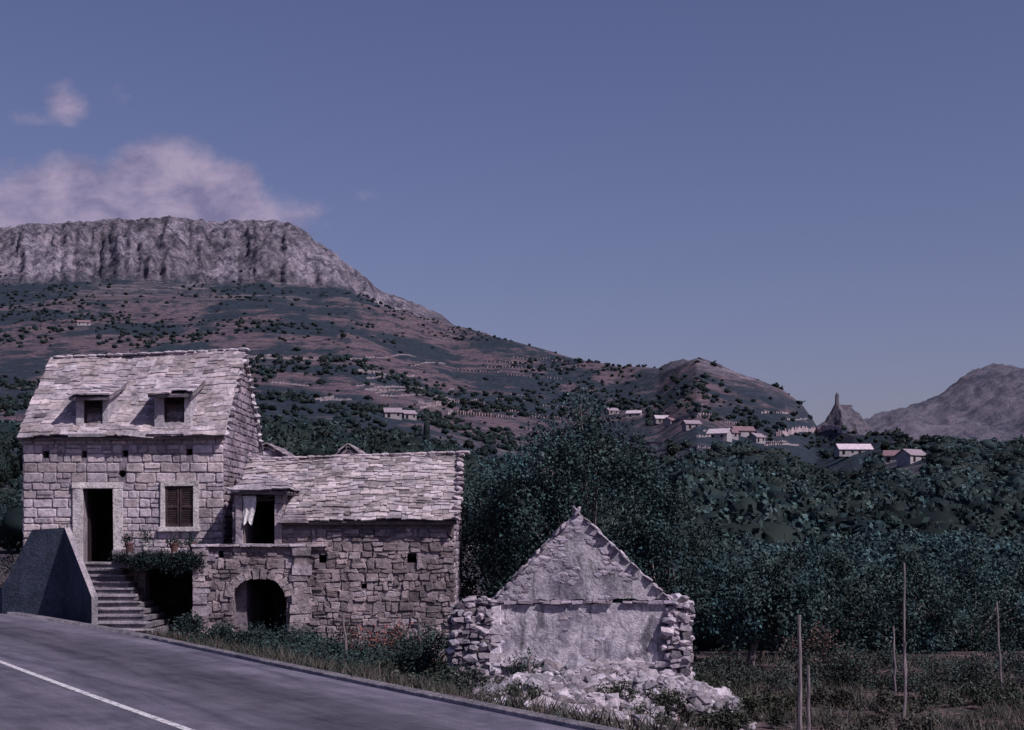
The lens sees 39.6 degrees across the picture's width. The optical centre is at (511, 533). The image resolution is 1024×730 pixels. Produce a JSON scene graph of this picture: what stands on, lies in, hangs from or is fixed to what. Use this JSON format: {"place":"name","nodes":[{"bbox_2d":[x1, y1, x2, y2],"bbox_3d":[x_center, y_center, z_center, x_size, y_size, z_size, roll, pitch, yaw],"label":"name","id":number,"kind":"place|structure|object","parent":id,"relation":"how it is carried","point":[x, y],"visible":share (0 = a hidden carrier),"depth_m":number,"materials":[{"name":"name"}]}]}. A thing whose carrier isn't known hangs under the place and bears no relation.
{"place":"outdoors","nodes":[
{"label":"outdoors","id":0,"kind":"place"},
{"bbox_2d":[76,391,199,426],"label":"dormer walls","id":1,"kind":"structure","parent":0,"point":[190,403],"depth_m":40.02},
{"bbox_2d":[84,397,183,422],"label":"dormer window frames","id":2,"kind":"structure","parent":1,"relation":"attached to","point":[165,410],"depth_m":40.10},
{"bbox_2d":[0,613,577,729],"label":"road","id":3,"kind":"structure","parent":0,"point":[194,689],"depth_m":21.19,"materials":[{"name":"asphalt"}]},
{"bbox_2d":[0,660,193,729],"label":"road marking","id":4,"kind":"object","parent":3,"relation":"on","point":[182,727],"visible":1,"depth_m":20.51,"materials":[{"name":"paint"}]},
{"bbox_2d":[7,612,623,729],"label":"kerb","id":5,"kind":"structure","parent":3,"relation":"on","point":[545,718],"depth_m":22.48,"materials":[{"name":"concrete"}]},
{"bbox_2d":[0,215,1023,729],"bbox_3d":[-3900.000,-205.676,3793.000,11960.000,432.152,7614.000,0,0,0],"label":"ground","id":6,"kind":"structure","parent":0,"point":[162,259],"depth_m":1177.69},
{"bbox_2d":[0,548,21,587],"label":"roadside shrub","id":7,"kind":"object","parent":6,"relation":"on","point":[6,560],"visible":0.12,"depth_m":43.83,"materials":[{"name":"green plant"}]},
{"bbox_2d":[77,322,90,325],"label":"walls","id":8,"kind":"structure","parent":6,"relation":"on","point":[82,324],"depth_m":1145.70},
{"bbox_2d":[0,528,173,635],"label":"stone staircase","id":9,"kind":"structure","parent":6,"relation":"on","point":[52,573],"depth_m":39.13,"materials":[{"name":"concrete"}]},
{"bbox_2d":[23,369,257,623],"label":"stone wall","id":10,"kind":"structure","parent":6,"relation":"on","point":[171,595],"depth_m":40.18,"materials":[{"name":"stone"}]},
{"bbox_2d":[88,490,96,561],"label":"open door leaf","id":11,"kind":"object","parent":10,"relation":"attached to","point":[92,525],"visible":1,"depth_m":40.62,"materials":[{"name":"brown wood"}]},
{"bbox_2d":[72,480,199,557],"bbox_3d":[-10.556,-0.338,39.982,3.604,2.300,0.258,0,0,0],"label":"door and window surrounds","id":12,"kind":"structure","parent":10,"relation":"attached to","point":[78,487],"depth_m":39.91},
{"bbox_2d":[166,486,192,525],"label":"window shutters","id":13,"kind":"object","parent":12,"relation":"attached to","point":[179,506],"depth_m":39.98,"materials":[{"name":"brown wood"}]},
{"bbox_2d":[86,450,191,561],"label":"floors","id":14,"kind":"structure","parent":10,"relation":"attached to","point":[112,560],"depth_m":43.92,"materials":[{"name":"stone"}]},
{"bbox_2d":[17,347,263,452],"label":"stone slab roof","id":15,"kind":"structure","parent":10,"relation":"on","point":[50,414],"depth_m":41.11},
{"bbox_2d":[67,375,207,436],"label":"dormer roofs","id":16,"kind":"structure","parent":15,"relation":"on","point":[182,386],"depth_m":40.15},
{"bbox_2d":[22,364,259,599],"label":"wall stones","id":17,"kind":"object","parent":10,"relation":"on","point":[198,464],"depth_m":39.98,"materials":[{"name":"stone"}]},
{"bbox_2d":[111,549,215,567],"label":"stone terrace","id":18,"kind":"structure","parent":6,"relation":"on","point":[127,565],"depth_m":38.63,"materials":[{"name":"concrete"}]},
{"bbox_2d":[120,532,135,551],"bbox_3d":[-10.459,0.206,38.751,0.424,0.589,0.418,0,0,20],"label":"flower pot","id":19,"kind":"object","parent":18,"relation":"on","point":[128,545],"visible":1,"depth_m":38.65,"materials":[{"name":"ceramic"}]},
{"bbox_2d":[136,525,157,550],"bbox_3d":[-9.963,0.135,38.723,0.605,0.729,0.510,0,0,30],"label":"flower pot","id":20,"kind":"object","parent":18,"relation":"on","point":[144,545],"visible":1,"depth_m":38.67,"materials":[{"name":"green plant"}]},
{"bbox_2d":[108,548,197,565],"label":"terrace plants","id":21,"kind":"object","parent":18,"relation":"on","point":[160,552],"visible":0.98,"depth_m":38.50,"materials":[{"name":"green plant"}]},
{"bbox_2d":[117,544,207,577],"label":"terrace plants","id":22,"kind":"object","parent":18,"relation":"on","point":[171,564],"visible":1,"depth_m":38.44,"materials":[{"name":"green plant"}]},
{"bbox_2d":[162,534,182,551],"bbox_3d":[-9.263,0.250,38.746,0.625,0.501,0.490,0,0,0],"label":"flower pot","id":23,"kind":"object","parent":18,"relation":"on","point":[174,544],"visible":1,"depth_m":38.66,"materials":[{"name":"ceramic"}]},
{"bbox_2d":[182,534,203,551],"bbox_3d":[-8.704,0.215,38.767,0.626,0.569,0.474,0,0,-30],"label":"flower pot","id":24,"kind":"object","parent":18,"relation":"on","point":[189,542],"visible":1,"depth_m":38.67,"materials":[{"name":"ceramic"}]},
{"bbox_2d":[168,609,253,645],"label":"roadside shrub","id":25,"kind":"object","parent":6,"relation":"on","point":[184,624],"visible":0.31,"depth_m":33.02,"materials":[{"name":"green plant"}]},
{"bbox_2d":[195,617,312,655],"bbox_3d":[-5.698,2.613,32.010,2.539,1.515,2.299,0,0,31],"label":"roadside shrub","id":26,"kind":"object","parent":6,"relation":"on","point":[221,632],"visible":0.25,"depth_m":31.59,"materials":[{"name":"green plant"}]},
{"bbox_2d":[200,614,351,651],"bbox_3d":[-5.957,2.973,35.327,4.190,1.957,2.656,0,0,0],"label":"roadside shrub","id":27,"kind":"object","parent":6,"relation":"on","point":[268,637],"visible":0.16,"depth_m":35.09,"materials":[{"name":"green plant"}]},
{"bbox_2d":[258,442,294,457],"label":"stone hut","id":28,"kind":"object","parent":6,"relation":"on","point":[269,450],"visible":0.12,"depth_m":47.98,"materials":[{"name":"stone"}]},
{"bbox_2d":[259,637,337,667],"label":"roadside shrub","id":29,"kind":"object","parent":6,"relation":"on","point":[303,650],"visible":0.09,"depth_m":30.00,"materials":[{"name":"green plant"}]},
{"bbox_2d":[274,620,352,651],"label":"roadside shrub","id":30,"kind":"object","parent":6,"relation":"on","point":[326,640],"visible":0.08,"depth_m":37.27,"materials":[{"name":"green plant"}]},
{"bbox_2d":[205,494,460,655],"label":"stone wall","id":31,"kind":"structure","parent":6,"relation":"on","point":[264,600],"depth_m":38.70,"materials":[{"name":"stone"}]},
{"bbox_2d":[191,494,461,661],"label":"wall stones","id":32,"kind":"object","parent":31,"relation":"on","point":[297,587],"depth_m":38.66,"materials":[{"name":"stone"}]},
{"bbox_2d":[226,450,469,525],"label":"stone slab roof","id":33,"kind":"structure","parent":31,"relation":"on","point":[419,488],"depth_m":39.60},
{"bbox_2d":[239,495,275,524],"bbox_3d":[-6.900,-0.625,38.560,1.000,0.809,0.078,0,0,0],"label":"hanging laundry","id":34,"kind":"object","parent":33,"relation":"hanging from","point":[249,502],"visible":1,"depth_m":38.56,"materials":[{"name":"fabric"}]},
{"bbox_2d":[279,631,397,665],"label":"roadside shrub","id":35,"kind":"object","parent":6,"relation":"on","point":[365,648],"visible":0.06,"depth_m":33.94,"materials":[{"name":"green plant"}]},
{"bbox_2d":[316,648,368,669],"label":"roadside shrub","id":36,"kind":"object","parent":6,"relation":"on","point":[347,658],"visible":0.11,"depth_m":28.45,"materials":[{"name":"green plant"}]},
{"bbox_2d":[342,615,347,655],"bbox_3d":[-3.622,2.743,31.200,0.207,1.926,0.071,0,0,0],"label":"fence post","id":37,"kind":"object","parent":6,"relation":"on","point":[345,636],"visible":0.43,"depth_m":31.18,"materials":[{"name":"grey wood"}]},
{"bbox_2d":[334,443,367,454],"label":"stone hut","id":38,"kind":"object","parent":6,"relation":"on","point":[347,448],"visible":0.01,"depth_m":49.95,"materials":[{"name":"stone"}]},
{"bbox_2d":[313,637,424,679],"bbox_3d":[-3.173,3.100,31.984,2.968,1.598,1.959,0,0,-19],"label":"roadside shrub","id":39,"kind":"object","parent":6,"relation":"on","point":[372,660],"visible":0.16,"depth_m":31.80,"materials":[{"name":"green plant"}]},
{"bbox_2d":[320,613,426,660],"bbox_3d":[-3.402,2.969,36.206,2.932,1.984,2.482,0,0,0],"label":"flowering shrub","id":40,"kind":"object","parent":6,"relation":"on","point":[370,638],"visible":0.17,"depth_m":36.20,"materials":[{"name":"green plant"}]},
{"bbox_2d":[383,412,401,419],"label":"walls","id":41,"kind":"structure","parent":6,"relation":"on","point":[393,416],"depth_m":507.82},
{"bbox_2d":[382,408,402,413],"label":"roof","id":42,"kind":"structure","parent":41,"relation":"on","point":[395,410],"depth_m":508.52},
{"bbox_2d":[402,413,415,419],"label":"walls","id":43,"kind":"structure","parent":6,"relation":"on","point":[410,417],"depth_m":531.73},
{"bbox_2d":[402,410,416,413],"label":"roof","id":44,"kind":"structure","parent":43,"relation":"on","point":[409,412],"depth_m":532.28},
{"bbox_2d":[382,608,448,678],"bbox_3d":[-1.948,2.846,31.284,2.578,2.394,2.150,0,0,37],"label":"roadside shrub","id":45,"kind":"object","parent":6,"relation":"on","point":[423,654],"visible":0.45,"depth_m":31.15,"materials":[{"name":"green plant"}]},
{"bbox_2d":[372,654,462,693],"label":"roadside shrub","id":46,"kind":"object","parent":6,"relation":"on","point":[410,674],"visible":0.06,"depth_m":25.98,"materials":[{"name":"green plant"}]},
{"bbox_2d":[417,618,421,650],"bbox_3d":[-2.251,2.903,34.503,0.158,1.713,0.150,0,0,-22],"label":"fence post","id":47,"kind":"object","parent":6,"relation":"on","point":[418,623],"visible":0.25,"depth_m":34.46,"materials":[{"name":"grey wood"}]},
{"bbox_2d":[391,623,449,664],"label":"flowering shrub","id":48,"kind":"object","parent":6,"relation":"on","point":[442,643],"visible":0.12,"depth_m":36.67,"materials":[{"name":"green plant"}]},
{"bbox_2d":[402,657,491,693],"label":"roadside shrub","id":49,"kind":"object","parent":6,"relation":"on","point":[464,683],"visible":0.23,"depth_m":28.75,"materials":[{"name":"green plant"}]},
{"bbox_2d":[0,266,1023,493],"bbox_3d":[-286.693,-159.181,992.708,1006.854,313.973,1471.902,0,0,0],"label":"hillside trees","id":50,"kind":"object","parent":6,"relation":"on","point":[988,460],"visible":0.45,"depth_m":554.62,"materials":[{"name":"green plant"}]},
{"bbox_2d":[0,416,1023,554],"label":"orchard trees","id":51,"kind":"object","parent":6,"relation":"on","point":[752,502],"visible":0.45,"depth_m":138.39,"materials":[{"name":"green plant"}]},
{"bbox_2d":[0,460,1023,651],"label":"valley trees","id":52,"kind":"object","parent":6,"relation":"on","point":[938,545],"visible":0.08,"depth_m":86.48,"materials":[{"name":"green plant"}]},
{"bbox_2d":[459,455,567,601],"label":"almond tree","id":53,"kind":"object","parent":6,"relation":"on","point":[466,582],"visible":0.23,"depth_m":42.96,"materials":[{"name":"green plant"}]},
{"bbox_2d":[247,353,841,457],"bbox_3d":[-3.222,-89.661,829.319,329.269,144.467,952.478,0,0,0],"label":"dry stone walls","id":54,"kind":"structure","parent":6,"relation":"on","point":[793,430],"depth_m":723.96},
{"bbox_2d":[446,506,695,690],"bbox_3d":[1.265,1.745,32.190,5.430,4.668,5.076,0,0,0],"label":"ruined stone hut","id":55,"kind":"object","parent":6,"relation":"on","point":[576,556],"visible":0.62,"depth_m":29.97,"materials":[{"name":"stone"}]},
{"bbox_2d":[138,622,1023,729],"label":"grass","id":56,"kind":"structure","parent":6,"relation":"on","point":[371,674],"depth_m":27.15,"materials":[{"name":"green plant"}]},
{"bbox_2d":[467,384,704,603],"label":"almond tree","id":57,"kind":"object","parent":6,"relation":"on","point":[565,454],"visible":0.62,"depth_m":40.74,"materials":[{"name":"green plant"}]},
{"bbox_2d":[626,412,641,418],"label":"walls","id":58,"kind":"structure","parent":6,"relation":"on","point":[633,415],"depth_m":779.92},
{"bbox_2d":[625,410,642,413],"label":"roof","id":59,"kind":"structure","parent":58,"relation":"on","point":[633,411],"depth_m":781.01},
{"bbox_2d":[653,417,662,423],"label":"walls","id":60,"kind":"structure","parent":6,"relation":"on","point":[655,421],"depth_m":696.83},
{"bbox_2d":[652,415,668,419],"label":"roof","id":61,"kind":"structure","parent":60,"relation":"on","point":[660,416],"depth_m":697.98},
{"bbox_2d":[663,418,672,426],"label":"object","id":62,"kind":"structure","parent":6,"relation":"on","point":[667,422],"depth_m":647.32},
{"bbox_2d":[603,477,741,661],"bbox_3d":[4.363,1.163,40.610,4.278,5.570,4.402,0,0,0],"label":"almond tree","id":63,"kind":"object","parent":6,"relation":"on","point":[669,508],"visible":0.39,"depth_m":39.83,"materials":[{"name":"green plant"}]},
{"bbox_2d":[682,421,700,430],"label":"walls","id":64,"kind":"structure","parent":6,"relation":"on","point":[685,427],"depth_m":534.20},
{"bbox_2d":[680,420,701,424],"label":"roof","id":65,"kind":"structure","parent":64,"relation":"on","point":[692,421],"depth_m":534.93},
{"bbox_2d":[666,704,724,714],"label":"rubble mound earth","id":66,"kind":"structure","parent":6,"relation":"on","point":[677,711],"depth_m":27.69,"materials":[{"name":"soil"}]},
{"bbox_2d":[475,673,512,687],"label":"rubble weeds","id":67,"kind":"object","parent":66,"relation":"on","point":[483,683],"visible":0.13,"depth_m":28.13,"materials":[{"name":"green plant"}]},
{"bbox_2d":[475,684,528,695],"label":"rubble weeds","id":68,"kind":"object","parent":66,"relation":"on","point":[495,691],"visible":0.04,"depth_m":26.23,"materials":[{"name":"green plant"}]},
{"bbox_2d":[487,678,547,699],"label":"rubble weeds","id":69,"kind":"object","parent":66,"relation":"on","point":[515,687],"visible":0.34,"depth_m":24.51,"materials":[{"name":"green plant"}]},
{"bbox_2d":[491,643,550,679],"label":"weeds","id":70,"kind":"object","parent":66,"relation":"on","point":[522,666],"visible":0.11,"depth_m":28.69,"materials":[{"name":"green plant"}]},
{"bbox_2d":[528,656,530,673],"bbox_3d":[0.331,3.128,28.400,0.116,1.365,0.070,0,0,0],"label":"fence post","id":71,"kind":"object","parent":66,"relation":"on","point":[529,670],"visible":0.37,"depth_m":28.38,"materials":[{"name":"grey wood"}]},
{"bbox_2d":[592,676,640,703],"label":"rubble weeds","id":72,"kind":"object","parent":66,"relation":"on","point":[617,689],"visible":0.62,"depth_m":26.57,"materials":[{"name":"green plant"}]},
{"bbox_2d":[465,654,785,729],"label":"rubble heap","id":73,"kind":"object","parent":66,"relation":"on","point":[577,674],"visible":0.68,"depth_m":27.62,"materials":[{"name":"stone"}]},
{"bbox_2d":[627,698,679,725],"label":"rubble weeds","id":74,"kind":"object","parent":66,"relation":"on","point":[639,710],"visible":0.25,"depth_m":24.45,"materials":[{"name":"green plant"}]},
{"bbox_2d":[638,685,690,712],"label":"rubble weeds","id":75,"kind":"object","parent":66,"relation":"on","point":[665,698],"visible":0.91,"depth_m":27.45,"materials":[{"name":"green plant"}]},
{"bbox_2d":[689,668,732,692],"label":"rubble weeds","id":76,"kind":"object","parent":66,"relation":"on","point":[721,682],"visible":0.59,"depth_m":28.71,"materials":[{"name":"green plant"}]},
{"bbox_2d":[707,430,731,441],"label":"walls","id":77,"kind":"structure","parent":6,"relation":"on","point":[727,437],"depth_m":479.91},
{"bbox_2d":[706,428,732,433],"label":"roof","id":78,"kind":"structure","parent":77,"relation":"on","point":[718,431],"depth_m":480.97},
{"bbox_2d":[422,411,1020,513],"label":"cypress trees","id":79,"kind":"object","parent":6,"relation":"on","point":[938,489],"visible":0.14,"depth_m":189.60,"materials":[{"name":"green plant"}]},
{"bbox_2d":[678,704,790,729],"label":"roadside shrub","id":80,"kind":"object","parent":6,"relation":"on","point":[734,719],"visible":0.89,"depth_m":25.56,"materials":[{"name":"green plant"}]},
{"bbox_2d":[732,428,754,436],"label":"walls","id":81,"kind":"structure","parent":6,"relation":"on","point":[745,434],"depth_m":538.74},
{"bbox_2d":[731,426,755,430],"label":"roof","id":82,"kind":"structure","parent":81,"relation":"on","point":[745,428],"depth_m":539.80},
{"bbox_2d":[672,548,833,666],"bbox_3d":[6.522,2.175,38.512,3.945,3.620,3.984,0,0,40],"label":"almond tree","id":83,"kind":"object","parent":6,"relation":"on","point":[784,589],"visible":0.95,"depth_m":37.81,"materials":[{"name":"green plant"}]},
{"bbox_2d":[748,434,764,443],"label":"walls","id":84,"kind":"structure","parent":6,"relation":"on","point":[752,437],"depth_m":524.04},
{"bbox_2d":[747,433,766,437],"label":"roof","id":85,"kind":"structure","parent":84,"relation":"on","point":[758,435],"depth_m":524.76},
{"bbox_2d":[691,644,827,693],"bbox_3d":[5.471,3.325,33.502,3.988,1.434,2.427,0,0,0],"label":"roadside shrub","id":86,"kind":"object","parent":6,"relation":"on","point":[782,677],"visible":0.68,"depth_m":33.44,"materials":[{"name":"green plant"}]},
{"bbox_2d":[732,687,796,716],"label":"roadside shrub","id":87,"kind":"object","parent":6,"relation":"on","point":[751,702],"visible":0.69,"depth_m":27.57,"materials":[{"name":"green plant"}]},
{"bbox_2d":[797,615,801,729],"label":"wooden pole","id":88,"kind":"object","parent":6,"relation":"on","point":[799,710],"visible":1,"depth_m":23.97,"materials":[{"name":"brown wood"}]},
{"bbox_2d":[806,665,810,729],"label":"wooden pole","id":89,"kind":"object","parent":6,"relation":"on","point":[808,700],"visible":0.98,"depth_m":24.27,"materials":[{"name":"brown wood"}]},
{"bbox_2d":[750,532,887,657],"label":"almond tree","id":90,"kind":"object","parent":6,"relation":"on","point":[831,577],"visible":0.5,"depth_m":41.43,"materials":[{"name":"green plant"}]},
{"bbox_2d":[773,615,872,685],"bbox_3d":[7.599,3.096,34.936,2.484,2.136,1.803,0,0,0],"label":"rust shrub","id":91,"kind":"object","parent":6,"relation":"on","point":[820,643],"visible":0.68,"depth_m":34.94,"materials":[{"name":"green plant"}]},
{"bbox_2d":[818,393,873,434],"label":"castle ruin","id":92,"kind":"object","parent":6,"relation":"on","point":[848,416],"visible":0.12,"depth_m":992.42,"materials":[{"name":"stone"}]},
{"bbox_2d":[834,445,868,456],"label":"walls","id":93,"kind":"structure","parent":6,"relation":"on","point":[838,452],"depth_m":504.24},
{"bbox_2d":[833,444,872,450],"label":"roof","id":94,"kind":"structure","parent":93,"relation":"on","point":[854,446],"depth_m":505.25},
{"bbox_2d":[785,682,924,713],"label":"roadside shrub","id":95,"kind":"object","parent":6,"relation":"on","point":[885,697],"visible":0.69,"depth_m":29.85,"materials":[{"name":"green plant"}]},
{"bbox_2d":[817,704,942,729],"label":"roadside shrub","id":96,"kind":"object","parent":6,"relation":"on","point":[914,722],"visible":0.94,"depth_m":24.96,"materials":[{"name":"green plant"}]},
{"bbox_2d":[884,456,895,463],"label":"walls","id":97,"kind":"structure","parent":6,"relation":"on","point":[892,459],"depth_m":426.58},
{"bbox_2d":[883,450,899,456],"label":"roof","id":98,"kind":"structure","parent":97,"relation":"on","point":[890,452],"depth_m":427.78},
{"bbox_2d":[892,626,896,693],"bbox_3d":[8.882,3.109,33.001,0.117,1.921,0.076,0,0,0],"label":"wooden pole","id":99,"kind":"object","parent":6,"relation":"on","point":[895,667],"visible":0.81,"depth_m":32.98,"materials":[{"name":"grey wood"}]},
{"bbox_2d":[791,635,1007,692],"bbox_3d":[9.504,3.364,34.479,5.491,1.812,2.689,0,0,0],"label":"roadside shrub","id":100,"kind":"object","parent":6,"relation":"on","point":[917,681],"visible":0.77,"depth_m":34.30,"materials":[{"name":"green plant"}]},
{"bbox_2d":[830,544,977,654],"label":"almond tree","id":101,"kind":"object","parent":6,"relation":"on","point":[929,598],"visible":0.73,"depth_m":43.16,"materials":[{"name":"green plant"}]},
{"bbox_2d":[902,642,906,718],"bbox_3d":[7.608,3.031,27.600,0.111,1.868,0.068,0,0,0],"label":"wooden pole","id":102,"kind":"object","parent":6,"relation":"on","point":[905,687],"visible":0.86,"depth_m":27.58,"materials":[{"name":"grey wood"}]},
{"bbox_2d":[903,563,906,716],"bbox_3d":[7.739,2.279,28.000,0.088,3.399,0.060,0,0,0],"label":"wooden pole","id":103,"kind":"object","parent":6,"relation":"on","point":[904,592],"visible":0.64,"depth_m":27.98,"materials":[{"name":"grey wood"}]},
{"bbox_2d":[896,450,925,465],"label":"walls","id":104,"kind":"structure","parent":6,"relation":"on","point":[903,458],"depth_m":400.06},
{"bbox_2d":[895,449,925,455],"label":"roof","id":105,"kind":"structure","parent":104,"relation":"on","point":[917,452],"depth_m":400.74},
{"bbox_2d":[880,540,1023,651],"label":"almond tree","id":106,"kind":"object","parent":6,"relation":"on","point":[970,637],"visible":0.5,"depth_m":46.66,"materials":[{"name":"green plant"}]},
{"bbox_2d":[907,677,1023,708],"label":"roadside shrub","id":107,"kind":"object","parent":6,"relation":"on","point":[976,691],"visible":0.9,"depth_m":30.88,"materials":[{"name":"green plant"}]},
{"bbox_2d":[940,630,1023,686],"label":"roadside shrub","id":108,"kind":"object","parent":6,"relation":"on","point":[1011,653],"visible":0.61,"depth_m":35.28,"materials":[{"name":"green plant"}]},
{"bbox_2d":[995,602,1002,690],"bbox_3d":[10.982,2.820,32.001,0.214,2.545,0.068,0,0,0],"label":"wooden pole","id":109,"kind":"object","parent":6,"relation":"on","point":[999,654],"visible":0.73,"depth_m":31.98,"materials":[{"name":"grey wood"}]},
{"bbox_2d":[977,541,1023,650],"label":"almond tree","id":110,"kind":"object","parent":6,"relation":"on","point":[1004,609],"visible":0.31,"depth_m":49.64,"materials":[{"name":"green plant"}]},
{"bbox_2d":[0,0,1023,425],"label":"sky","id":111,"kind":"structure","parent":0,"point":[819,200],"materials":[{"name":"blue"}]},
{"bbox_2d":[864,363,1023,441],"bbox_3d":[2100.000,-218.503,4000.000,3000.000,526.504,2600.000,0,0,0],"label":"distant mountain","id":112,"kind":"structure","parent":0,"point":[984,403],"depth_m":3704.12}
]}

